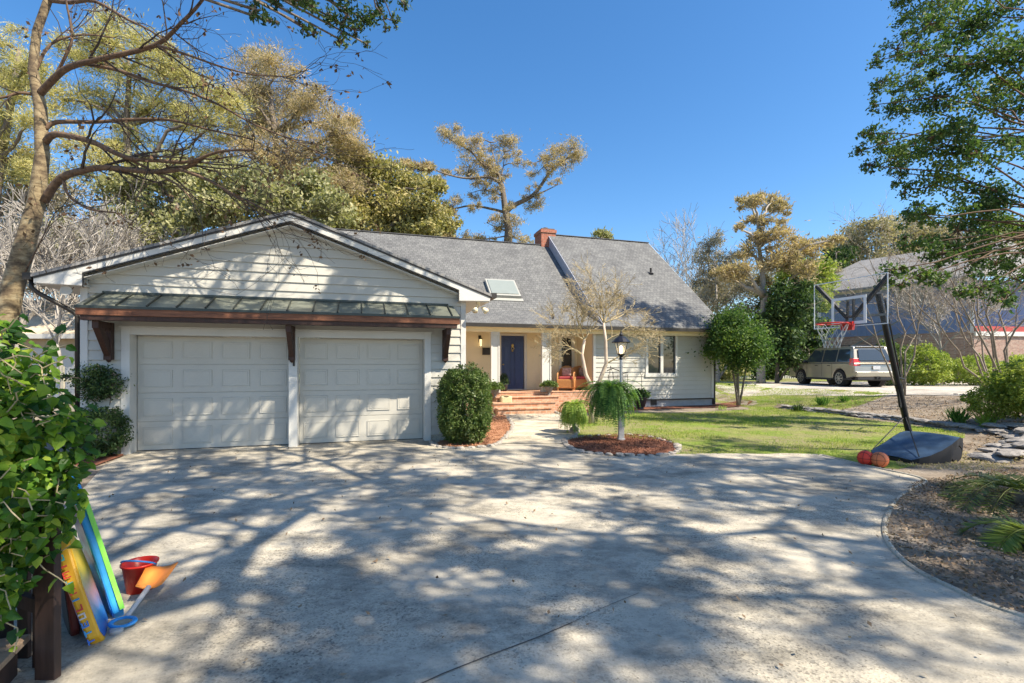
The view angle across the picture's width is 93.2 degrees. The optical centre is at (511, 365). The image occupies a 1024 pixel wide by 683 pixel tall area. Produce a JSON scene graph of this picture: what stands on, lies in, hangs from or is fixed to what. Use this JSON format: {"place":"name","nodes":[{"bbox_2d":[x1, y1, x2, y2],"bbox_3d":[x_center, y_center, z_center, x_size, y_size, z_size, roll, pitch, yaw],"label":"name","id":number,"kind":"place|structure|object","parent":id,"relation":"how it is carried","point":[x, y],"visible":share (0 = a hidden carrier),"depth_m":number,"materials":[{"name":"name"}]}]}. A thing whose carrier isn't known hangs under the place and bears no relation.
{"place":"outdoors","nodes":[
{"label":"outdoors","id":0,"kind":"place"},
{"bbox_2d":[34,366,73,419],"bbox_3d":[-12.216,0.805,13.369,4.645,1.589,0.065,0,0,4],"label":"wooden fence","id":1,"kind":"object","parent":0,"point":[60,380],"visible":0.07,"depth_m":13.36,"materials":[{"name":"wood"}]},
{"bbox_2d":[500,395,511,401],"bbox_3d":[-0.203,1.111,15.854,0.380,0.277,0.300,0,0,-17],"label":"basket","id":2,"kind":"object","parent":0,"point":[505,398],"visible":0.94,"depth_m":15.73,"materials":[{"name":"wicker"}]},
{"bbox_2d":[0,0,1023,359],"label":"sky","id":3,"kind":"structure","parent":0,"point":[676,105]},
{"bbox_2d":[10,439,1023,682],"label":"driveway","id":4,"kind":"structure","parent":0,"point":[231,603],"depth_m":3.63,"materials":[{"name":"concrete"}]},
{"bbox_2d":[0,471,60,682],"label":"wooden fence","id":5,"kind":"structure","parent":4,"relation":"on","point":[38,607],"depth_m":2.41,"materials":[{"name":"brown wood"}]},
{"bbox_2d":[0,313,109,651],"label":"vine hedge","id":6,"kind":"object","parent":4,"relation":"on","point":[29,482],"visible":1,"depth_m":2.25,"materials":[{"name":"green plant"}]},
{"bbox_2d":[61,572,79,635],"bbox_3d":[-2.665,1.316,2.893,0.360,0.550,0.048,-8,0,42],"label":"bodyboard","id":7,"kind":"object","parent":4,"relation":"on","point":[71,621],"visible":0.44,"depth_m":2.78,"materials":[{"name":"red plastic"}]},
{"bbox_2d":[61,535,107,645],"bbox_3d":[-2.530,1.292,2.846,0.067,0.660,0.404,-20,1,-36],"label":"bodyboard","id":8,"kind":"object","parent":4,"relation":"on","point":[89,606],"visible":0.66,"depth_m":2.72,"materials":[{"name":"yellow plastic"}]},
{"bbox_2d":[72,476,124,617],"bbox_3d":[-2.724,1.151,3.133,0.484,0.980,0.063,-16,2,42],"label":"bodyboard","id":9,"kind":"object","parent":4,"relation":"on","point":[92,544],"visible":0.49,"depth_m":2.98,"materials":[{"name":"blue plastic"}]},
{"bbox_2d":[119,555,159,594],"bbox_3d":[-2.600,1.452,3.380,0.232,0.257,0.224,0,0,0],"label":"toy bucket","id":10,"kind":"object","parent":4,"relation":"on","point":[133,569],"visible":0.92,"depth_m":3.31,"materials":[{"name":"red plastic"}]},
{"bbox_2d":[107,562,177,634],"bbox_3d":[-2.364,1.478,3.102,0.195,0.204,0.574,0,0,-15],"label":"toy shovel","id":11,"kind":"object","parent":4,"relation":"on","point":[151,577],"visible":1,"depth_m":3.21,"materials":[{"name":"orange plastic"}]},
{"bbox_2d":[422,456,675,682],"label":"driveway joints","id":12,"kind":"object","parent":4,"relation":"on","point":[519,643],"visible":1,"depth_m":2.68,"materials":[{"name":"concrete"}]},
{"bbox_2d":[82,447,1022,682],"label":"fallen leaves","id":13,"kind":"object","parent":4,"relation":"on","point":[548,612],"visible":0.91,"depth_m":4.41,"materials":[{"name":"brown plant"}]},
{"bbox_2d":[774,453,1023,617],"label":"driveway lip","id":14,"kind":"object","parent":4,"relation":"on","point":[896,553],"visible":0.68,"depth_m":4.04,"materials":[{"name":"grey concrete"}]},
{"bbox_2d":[13,381,1023,612],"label":"ground","id":15,"kind":"structure","parent":0,"point":[929,472],"depth_m":5.38,"materials":[{"name":"brown soil"}]},
{"bbox_2d":[0,18,88,234],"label":"pine tree","id":16,"kind":"object","parent":15,"relation":"on","point":[17,74],"visible":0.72,"depth_m":21.70,"materials":[{"name":"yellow plant"}]},
{"bbox_2d":[19,300,79,397],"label":"cream house","id":17,"kind":"structure","parent":15,"relation":"on","point":[42,335],"depth_m":21.48,"materials":[{"name":"white paint"}]},
{"bbox_2d":[20,348,74,397],"bbox_3d":[-20.650,0.405,21.474,2.500,2.350,0.049,0,0,0],"label":"garage door","id":18,"kind":"structure","parent":17,"relation":"in","point":[67,362],"depth_m":21.45,"materials":[{"name":"white paint"}]},
{"bbox_2d":[0,154,101,311],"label":"grey thicket tree","id":19,"kind":"object","parent":15,"relation":"on","point":[58,197],"visible":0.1,"depth_m":22.89,"materials":[{"name":"brown plant"}]},
{"bbox_2d":[10,454,122,465],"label":"bed mulch","id":20,"kind":"object","parent":15,"relation":"on","point":[100,460],"visible":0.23,"depth_m":8.02,"materials":[{"name":"wood"}]},
{"bbox_2d":[54,360,134,409],"bbox_3d":[-7.221,0.743,8.364,1.163,1.681,0.868,0,0,24],"label":"bush","id":21,"kind":"object","parent":20,"relation":"on","point":[93,388],"visible":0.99,"depth_m":8.27,"materials":[{"name":"green plant"}]},
{"bbox_2d":[77,403,137,457],"bbox_3d":[-7.058,1.116,8.294,1.066,0.965,0.903,0,0,0],"label":"garage shrub","id":22,"kind":"object","parent":20,"relation":"on","point":[104,447],"visible":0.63,"depth_m":8.24,"materials":[{"name":"green plant"}]},
{"bbox_2d":[0,174,142,357],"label":"bare tree","id":23,"kind":"object","parent":15,"relation":"on","point":[30,315],"visible":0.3,"depth_m":17.05,"materials":[{"name":"grey plant"}]},
{"bbox_2d":[0,188,144,395],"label":"bare tree","id":24,"kind":"object","parent":15,"relation":"on","point":[58,321],"visible":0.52,"depth_m":14.98,"materials":[{"name":"grey plant"}]},
{"bbox_2d":[1,192,197,316],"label":"bare tree","id":25,"kind":"object","parent":15,"relation":"on","point":[131,231],"visible":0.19,"depth_m":18.21,"materials":[{"name":"grey plant"}]},
{"bbox_2d":[13,1,262,206],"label":"pine tree","id":26,"kind":"object","parent":15,"relation":"on","point":[140,109],"visible":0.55,"depth_m":23.57,"materials":[{"name":"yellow plant"}]},
{"bbox_2d":[39,140,364,258],"bbox_3d":[-13.742,-4.279,20.923,14.549,11.718,6.709,0,0,0],"label":"live oak","id":27,"kind":"object","parent":15,"relation":"on","point":[186,216],"visible":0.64,"depth_m":20.43,"materials":[{"name":"green plant"}]},
{"bbox_2d":[0,0,428,362],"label":"bare spreading tree","id":28,"kind":"object","parent":15,"relation":"on","point":[40,195],"visible":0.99,"depth_m":8.18,"materials":[{"name":"brown plant"}]},
{"bbox_2d":[193,21,387,202],"bbox_3d":[-12.091,-8.723,27.006,10.875,20.606,7.683,0,0,0],"label":"pine tree","id":29,"kind":"object","parent":15,"relation":"on","point":[347,121],"visible":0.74,"depth_m":26.14,"materials":[{"name":"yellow plant"}]},
{"bbox_2d":[204,0,412,49],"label":"live oak","id":30,"kind":"object","parent":15,"relation":"on","point":[366,19],"visible":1,"depth_m":8.07,"materials":[{"name":"green plant"}]},
{"bbox_2d":[22,210,716,454],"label":"house","id":31,"kind":"structure","parent":15,"relation":"on","point":[373,346],"depth_m":9.70,"materials":[{"name":"paint"}]},
{"bbox_2d":[137,336,288,450],"bbox_3d":[-5.629,0.515,9.246,2.580,2.130,0.064,0,0,-17],"label":"garage door","id":32,"kind":"structure","parent":31,"relation":"in","point":[194,392],"depth_m":9.20,"materials":[{"name":"paint"}]},
{"bbox_2d":[299,338,422,443],"bbox_3d":[-3.080,0.515,10.026,2.440,2.130,0.064,0,0,-17],"label":"garage door","id":33,"kind":"structure","parent":31,"relation":"in","point":[351,390],"depth_m":9.99,"materials":[{"name":"paint"}]},
{"bbox_2d":[490,381,504,397],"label":"potted plant","id":34,"kind":"object","parent":31,"relation":"on","point":[496,386],"visible":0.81,"depth_m":15.98,"materials":[{"name":"green plant"}]},
{"bbox_2d":[500,373,509,390],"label":"potted plant","id":35,"kind":"object","parent":31,"relation":"on","point":[505,380],"visible":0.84,"depth_m":17.20,"materials":[{"name":"green plant"}]},
{"bbox_2d":[501,336,523,388],"bbox_3d":[0.018,-0.119,18.215,0.902,1.998,0.110,0,0,-17],"label":"front door","id":36,"kind":"structure","parent":31,"relation":"in","point":[512,347],"depth_m":18.24,"materials":[{"name":"blue paint"}]},
{"bbox_2d":[539,380,558,395],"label":"potted plant","id":37,"kind":"object","parent":31,"relation":"on","point":[548,385],"visible":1,"depth_m":16.53,"materials":[{"name":"green plant"}]},
{"bbox_2d":[557,366,574,390],"bbox_3d":[1.983,0.463,17.709,0.636,0.915,0.628,0,0,12],"label":"wicker chair","id":38,"kind":"object","parent":31,"relation":"on","point":[566,378],"visible":0.94,"depth_m":17.49,"materials":[{"name":"orange wicker"}]},
{"bbox_2d":[559,335,574,388],"bbox_3d":[2.116,-0.140,18.852,0.653,2.120,0.100,0,0,-17],"label":"porch window","id":39,"kind":"structure","parent":31,"relation":"in","point":[568,359],"depth_m":18.87,"materials":[{"name":"white paint"}]},
{"bbox_2d":[569,366,587,389],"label":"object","id":40,"kind":"object","parent":31,"relation":"on","point":[580,379],"visible":0.26,"depth_m":18.06,"materials":[{"name":"wicker"}]},
{"bbox_2d":[645,335,678,376],"bbox_3d":[5.708,-0.410,18.471,1.462,1.680,0.110,0,0,-17],"label":"window","id":41,"kind":"structure","parent":31,"relation":"in","point":[667,365],"depth_m":18.47,"materials":[{"name":"white glass"}]},
{"bbox_2d":[307,127,465,236],"bbox_3d":[-8.482,-6.268,28.930,11.145,15.395,6.842,0,0,15],"label":"live oak","id":42,"kind":"object","parent":15,"relation":"on","point":[415,217],"visible":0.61,"depth_m":28.15,"materials":[{"name":"green plant"}]},
{"bbox_2d":[390,156,459,237],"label":"pine tree","id":43,"kind":"object","parent":15,"relation":"on","point":[429,165],"visible":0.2,"depth_m":33.40,"materials":[{"name":"green plant"}]},
{"bbox_2d":[437,414,509,445],"bbox_3d":[-0.409,1.554,12.338,1.191,0.001,6.208,0,0,11],"label":"mulch bed","id":44,"kind":"object","parent":15,"relation":"on","point":[490,432],"visible":0.45,"depth_m":10.82,"materials":[{"name":"brown wood"}]},
{"bbox_2d":[434,362,494,444],"bbox_3d":[-0.962,0.747,9.758,1.267,1.693,1.117,0,0,0],"label":"clipped shrub","id":45,"kind":"object","parent":44,"relation":"on","point":[472,425],"visible":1,"depth_m":9.45,"materials":[{"name":"green plant"}]},
{"bbox_2d":[502,414,572,443],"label":"walkway","id":46,"kind":"structure","parent":15,"relation":"on","point":[537,428],"depth_m":11.80,"materials":[{"name":"concrete"}]},
{"bbox_2d":[557,399,594,432],"bbox_3d":[1.472,1.194,11.320,0.846,0.801,0.882,0,0,36],"label":"fern urn","id":47,"kind":"object","parent":46,"relation":"on","point":[573,413],"visible":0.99,"depth_m":11.08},
{"bbox_2d":[568,433,674,454],"bbox_3d":[2.158,1.556,9.727,2.191,0.001,2.576,0,0,0],"label":"mulch bed","id":48,"kind":"object","parent":15,"relation":"on","point":[627,445],"visible":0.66,"depth_m":9.41,"materials":[{"name":"brown wood"}]},
{"bbox_2d":[607,330,629,439],"bbox_3d":[2.272,0.415,10.157,0.412,2.330,0.412,0,0,45],"label":"lamp post","id":49,"kind":"object","parent":48,"relation":"on","point":[620,338],"visible":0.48,"depth_m":10.10,"materials":[{"name":"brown metal"}]},
{"bbox_2d":[573,365,648,431],"bbox_3d":[2.138,0.695,10.136,1.364,1.392,1.435,0,0,-40],"label":"hanging fern","id":50,"kind":"object","parent":49,"relation":"hanging from","point":[609,398],"visible":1,"depth_m":9.91,"materials":[{"name":"green plant"}]},
{"bbox_2d":[558,399,752,411],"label":"house bed mulch","id":51,"kind":"object","parent":15,"relation":"on","point":[728,404],"visible":0.51,"depth_m":18.45,"materials":[{"name":"brown wood"}]},
{"bbox_2d":[627,371,651,408],"bbox_3d":[4.315,0.896,17.581,1.444,1.368,0.822,0,0,30],"label":"plant stand","id":52,"kind":"object","parent":51,"relation":"on","point":[645,397],"visible":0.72,"depth_m":17.27,"materials":[{"name":"plant"}]},
{"bbox_2d":[686,298,798,405],"bbox_3d":[8.467,-0.645,18.464,3.781,4.373,4.153,0,0,-19],"label":"round tree","id":53,"kind":"object","parent":51,"relation":"on","point":[735,340],"visible":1,"depth_m":17.89,"materials":[{"name":"green plant"}]},
{"bbox_2d":[684,226,802,381],"bbox_3d":[13.196,-3.758,29.367,7.762,9.516,5.525,0,0,-12],"label":"grey thicket tree","id":54,"kind":"object","parent":15,"relation":"on","point":[706,293],"visible":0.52,"depth_m":28.96,"materials":[{"name":"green plant"}]},
{"bbox_2d":[815,396,830,405],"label":"leafy clump","id":55,"kind":"object","parent":15,"relation":"on","point":[822,401],"visible":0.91,"depth_m":16.96,"materials":[{"name":"plant"}]},
{"bbox_2d":[857,450,872,464],"bbox_3d":[5.595,1.462,7.650,0.242,0.242,0.242,0,0,-34],"label":"basketball","id":56,"kind":"object","parent":15,"relation":"on","point":[863,456],"visible":0.79,"depth_m":7.59,"materials":[{"name":"rubber"}]},
{"bbox_2d":[809,203,971,395],"bbox_3d":[13.051,-2.409,17.188,5.276,6.935,3.067,0,0,0],"label":"crape myrtle","id":57,"kind":"object","parent":15,"relation":"on","point":[903,382],"visible":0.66,"depth_m":17.08,"materials":[{"name":"brown plant"}]},
{"bbox_2d":[876,335,917,385],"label":"bush","id":58,"kind":"object","parent":15,"relation":"on","point":[908,361],"visible":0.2,"depth_m":23.26,"materials":[{"name":"green plant"}]},
{"bbox_2d":[797,239,1023,377],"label":"blue house","id":59,"kind":"structure","parent":15,"relation":"on","point":[1016,345],"depth_m":34.55,"materials":[{"name":"brown brick"}]},
{"bbox_2d":[896,286,932,304],"bbox_3d":[28.724,-4.920,34.552,0.120,1.200,2.091,0,0,-35],"label":"window","id":60,"kind":"structure","parent":59,"relation":"in","point":[931,286],"depth_m":34.43,"materials":[{"name":"white paint"}]},
{"bbox_2d":[800,396,1023,452],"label":"bank litter","id":61,"kind":"object","parent":15,"relation":"on","point":[919,398],"visible":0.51,"depth_m":14.55,"materials":[{"name":"brown plant"}]},
{"bbox_2d":[897,340,954,385],"bbox_3d":[20.261,-0.113,24.026,3.102,2.296,2.302,0,0,0],"label":"bush","id":62,"kind":"object","parent":15,"relation":"on","point":[923,374],"visible":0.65,"depth_m":23.47,"materials":[{"name":"green plant"}]},
{"bbox_2d":[848,0,1023,313],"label":"evergreen tree","id":63,"kind":"object","parent":15,"relation":"on","point":[988,204],"visible":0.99,"depth_m":11.85,"materials":[{"name":"green plant"}]},
{"bbox_2d":[879,211,1023,383],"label":"crape myrtle","id":64,"kind":"object","parent":15,"relation":"on","point":[994,350],"visible":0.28,"depth_m":14.38,"materials":[{"name":"brown plant"}]},
{"bbox_2d":[884,467,1023,609],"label":"leaf litter","id":65,"kind":"object","parent":15,"relation":"on","point":[974,585],"visible":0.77,"depth_m":4.48,"materials":[{"name":"brown plant"}]},
{"bbox_2d":[893,451,1023,470],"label":"dry grass","id":66,"kind":"structure","parent":15,"relation":"on","point":[962,462],"depth_m":7.62,"materials":[{"name":"beige plant"}]},
{"bbox_2d":[945,406,972,422],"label":"leafy clump","id":67,"kind":"object","parent":15,"relation":"on","point":[957,416],"visible":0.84,"depth_m":12.17,"materials":[{"name":"green plant"}]},
{"bbox_2d":[930,353,1010,384],"bbox_3d":[23.109,0.194,24.102,4.890,1.697,2.451,0,0,0],"label":"bush","id":68,"kind":"object","parent":15,"relation":"on","point":[964,375],"visible":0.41,"depth_m":23.80,"materials":[{"name":"green plant"}]},
{"bbox_2d":[934,469,1023,516],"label":"sago palm","id":69,"kind":"object","parent":15,"relation":"on","point":[1016,496],"visible":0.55,"depth_m":5.49,"materials":[{"name":"green plant"}]},
{"bbox_2d":[970,411,999,426],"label":"leafy clump","id":70,"kind":"object","parent":15,"relation":"on","point":[983,418],"visible":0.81,"depth_m":11.57,"materials":[{"name":"plant"}]},
{"bbox_2d":[977,447,999,452],"bbox_3d":[8.647,1.528,8.640,0.448,0.114,0.405,0,0,-1],"label":"flagstone","id":71,"kind":"object","parent":15,"relation":"on","point":[988,449],"visible":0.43,"depth_m":8.63,"materials":[{"name":"grey stone"}]},
{"bbox_2d":[966,452,1012,462],"bbox_3d":[7.931,1.532,8.012,0.421,0.112,0.607,-4,5,-25],"label":"flagstone","id":72,"kind":"object","parent":15,"relation":"on","point":[991,458],"visible":0.87,"depth_m":7.93,"materials":[{"name":"grey stone"}]},
{"bbox_2d":[995,449,1023,456],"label":"flagstone","id":73,"kind":"object","parent":72,"relation":"on","point":[1013,453],"visible":0.99,"depth_m":7.78,"materials":[{"name":"grey stone"}]},
{"bbox_2d":[957,385,1023,419],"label":"side bush","id":74,"kind":"object","parent":15,"relation":"on","point":[977,404],"visible":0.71,"depth_m":11.55,"materials":[{"name":"green plant"}]},
{"bbox_2d":[958,513,1023,556],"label":"sago palm","id":75,"kind":"object","parent":15,"relation":"on","point":[1000,533],"visible":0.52,"depth_m":4.21,"materials":[{"name":"green plant"}]},
{"bbox_2d":[969,354,1023,415],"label":"round bush","id":76,"kind":"object","parent":15,"relation":"on","point":[1011,380],"visible":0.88,"depth_m":11.32,"materials":[{"name":"green plant"}]},
{"bbox_2d":[986,428,1009,433],"bbox_3d":[10.926,1.472,10.868,0.408,0.114,0.453,0,0,13],"label":"flagstone","id":77,"kind":"object","parent":15,"relation":"on","point":[999,431],"visible":0.97,"depth_m":10.75,"materials":[{"name":"grey stone"}]},
{"bbox_2d":[987,352,1023,368],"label":"bush","id":78,"kind":"object","parent":15,"relation":"on","point":[1014,357],"visible":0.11,"depth_m":24.46,"materials":[{"name":"green plant"}]},
{"bbox_2d":[1004,438,1023,442],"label":"flagstone","id":79,"kind":"object","parent":15,"relation":"on","point":[1012,440],"visible":0.68,"depth_m":8.96,"materials":[{"name":"grey stone"}]},
{"bbox_2d":[1010,442,1023,448],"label":"flagstone","id":80,"kind":"object","parent":15,"relation":"on","point":[1019,445],"visible":1,"depth_m":8.10,"materials":[{"name":"grey stone"}]},
{"bbox_3d":[11.164,1.485,11.087,0.297,0.092,0.447,-3,2,24],"label":"flagstone","id":81,"kind":"object","parent":15,"relation":"on","visible":0},
{"bbox_2d":[981,422,1006,427],"bbox_3d":[11.080,1.376,11.125,0.312,0.099,0.462,-4,6,-20],"label":"flagstone","id":82,"kind":"object","parent":81,"relation":"on","point":[992,425],"visible":1,"depth_m":11.06,"materials":[{"name":"grey stone"}]},
{"bbox_2d":[569,382,964,468],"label":"lawn","id":83,"kind":"structure","parent":0,"point":[754,439],"depth_m":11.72,"materials":[{"name":"green plant"}]},
{"bbox_2d":[529,255,668,423],"bbox_3d":[2.275,-0.785,13.283,3.720,4.737,2.670,0,0,0],"label":"bare crape myrtle","id":84,"kind":"object","parent":83,"relation":"on","point":[601,306],"visible":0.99,"depth_m":13.04,"materials":[{"name":"beige plant"}]},
{"bbox_2d":[871,452,889,466],"bbox_3d":[5.707,1.460,7.507,0.246,0.246,0.246,0,0,-34],"label":"basketball","id":85,"kind":"object","parent":83,"relation":"on","point":[879,459],"visible":0.93,"depth_m":7.43,"materials":[{"name":"orange rubber"}]},
{"bbox_2d":[814,272,962,464],"bbox_3d":[6.251,0.069,8.171,2.450,3.038,1.270,0,0,-6],"label":"basketball hoop","id":86,"kind":"object","parent":83,"relation":"on","point":[908,445],"visible":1,"depth_m":8.14,"materials":[{"name":"black plastic"}]},
{"bbox_2d":[715,374,826,381],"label":"back lawn","id":87,"kind":"structure","parent":0,"point":[784,379],"depth_m":32.01,"materials":[{"name":"plant"}]},
{"bbox_2d":[433,120,587,243],"bbox_3d":[-0.005,-8.119,34.260,11.470,18.399,3.857,0,0,0],"label":"crooked pine","id":88,"kind":"object","parent":87,"relation":"on","point":[492,173],"visible":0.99,"depth_m":33.92,"materials":[{"name":"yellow plant"}]},
{"bbox_2d":[590,227,613,238],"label":"pine tree","id":89,"kind":"object","parent":87,"relation":"on","point":[601,233],"visible":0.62,"depth_m":51.72,"materials":[{"name":"green plant"}]},
{"bbox_2d":[647,204,741,302],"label":"bare tree","id":90,"kind":"object","parent":87,"relation":"on","point":[683,252],"visible":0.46,"depth_m":34.69,"materials":[{"name":"grey plant"}]},
{"bbox_2d":[669,241,767,313],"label":"bare tree","id":91,"kind":"object","parent":87,"relation":"on","point":[692,266],"visible":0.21,"depth_m":32.20,"materials":[{"name":"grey plant"}]},
{"bbox_2d":[715,361,753,380],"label":"back shrub","id":92,"kind":"object","parent":87,"relation":"on","point":[724,375],"visible":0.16,"depth_m":31.56,"materials":[{"name":"green plant"}]},
{"bbox_2d":[748,355,789,379],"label":"back shrub","id":93,"kind":"object","parent":87,"relation":"on","point":[770,371],"visible":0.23,"depth_m":32.49,"materials":[{"name":"green plant"}]},
{"bbox_2d":[772,251,848,354],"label":"sunlit tree","id":94,"kind":"object","parent":87,"relation":"on","point":[828,265],"visible":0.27,"depth_m":32.74,"materials":[{"name":"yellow plant"}]},
{"bbox_2d":[820,245,861,271],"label":"dark pine","id":95,"kind":"object","parent":87,"relation":"on","point":[836,255],"visible":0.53,"depth_m":45.26,"materials":[{"name":"green plant"}]},
{"bbox_2d":[821,194,953,257],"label":"bare tree","id":96,"kind":"object","parent":87,"relation":"on","point":[877,218],"visible":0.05,"depth_m":49.23,"materials":[{"name":"brown plant"}]},
{"bbox_2d":[822,204,1023,266],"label":"grey thicket tree","id":97,"kind":"object","parent":87,"relation":"on","point":[867,226],"visible":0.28,"depth_m":46.50,"materials":[{"name":"brown plant"}]},
{"bbox_2d":[715,382,980,395],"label":"road","id":98,"kind":"structure","parent":0,"point":[935,389],"depth_m":21.68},
{"bbox_2d":[706,188,847,382],"bbox_3d":[14.825,-4.604,27.149,8.569,11.208,4.316,0,0,0],"label":"tufted tree","id":99,"kind":"object","parent":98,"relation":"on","point":[760,238],"visible":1,"depth_m":26.52,"materials":[{"name":"yellow plant"}]},
{"bbox_2d":[747,274,836,382],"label":"cedar tree","id":100,"kind":"object","parent":98,"relation":"on","point":[791,310],"visible":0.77,"depth_m":25.85,"materials":[{"name":"green plant"}]},
{"bbox_2d":[790,345,893,386],"bbox_3d":[16.450,0.031,24.273,2.430,2.007,5.446,0,0,0],"label":"parked suv","id":101,"kind":"object","parent":98,"relation":"on","point":[845,365],"visible":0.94,"depth_m":22.61,"materials":[{"name":"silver paint"}]},
{"bbox_2d":[849,232,1022,386],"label":"crape myrtle","id":102,"kind":"object","parent":98,"relation":"on","point":[983,364],"visible":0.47,"depth_m":16.03,"materials":[{"name":"brown plant"}]},
{"bbox_2d":[880,258,1021,383],"bbox_3d":[22.725,-2.513,26.256,5.655,7.055,7.226,0,0,20],"label":"bare tree","id":103,"kind":"object","parent":98,"relation":"on","point":[941,310],"visible":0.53,"depth_m":25.78,"materials":[{"name":"brown plant"}]},
{"bbox_3d":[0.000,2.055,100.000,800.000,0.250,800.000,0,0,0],"label":"far ground","id":104,"kind":"structure","parent":0,"visible":0},
{"bbox_2d":[694,248,851,376],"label":"grey thicket tree","id":105,"kind":"object","parent":104,"relation":"on","point":[773,274],"visible":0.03,"depth_m":40.98,"materials":[{"name":"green plant"}]},
{"bbox_3d":[10.930,1.544,11.937,0.312,0.106,0.465,-3,4,8],"label":"wall stone","id":106,"kind":"object","parent":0,"visible":0},
{"bbox_2d":[944,422,965,427],"bbox_3d":[10.930,1.467,11.914,0.369,0.123,0.525,-4,-3,-10],"label":"wall stone","id":107,"kind":"object","parent":106,"relation":"on","point":[952,424],"visible":0.76,"depth_m":11.84,"materials":[{"name":"stone"}]},
{"bbox_3d":[10.901,1.540,11.629,0.252,0.084,0.359,2,1,6],"label":"wall stone","id":108,"kind":"object","parent":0,"visible":0},
{"bbox_2d":[959,424,979,429],"bbox_3d":[10.932,1.462,11.573,0.338,0.106,0.444,-2,4,7],"label":"wall stone","id":109,"kind":"object","parent":108,"relation":"on","point":[968,426],"visible":0.91,"depth_m":11.48,"materials":[{"name":"stone"}]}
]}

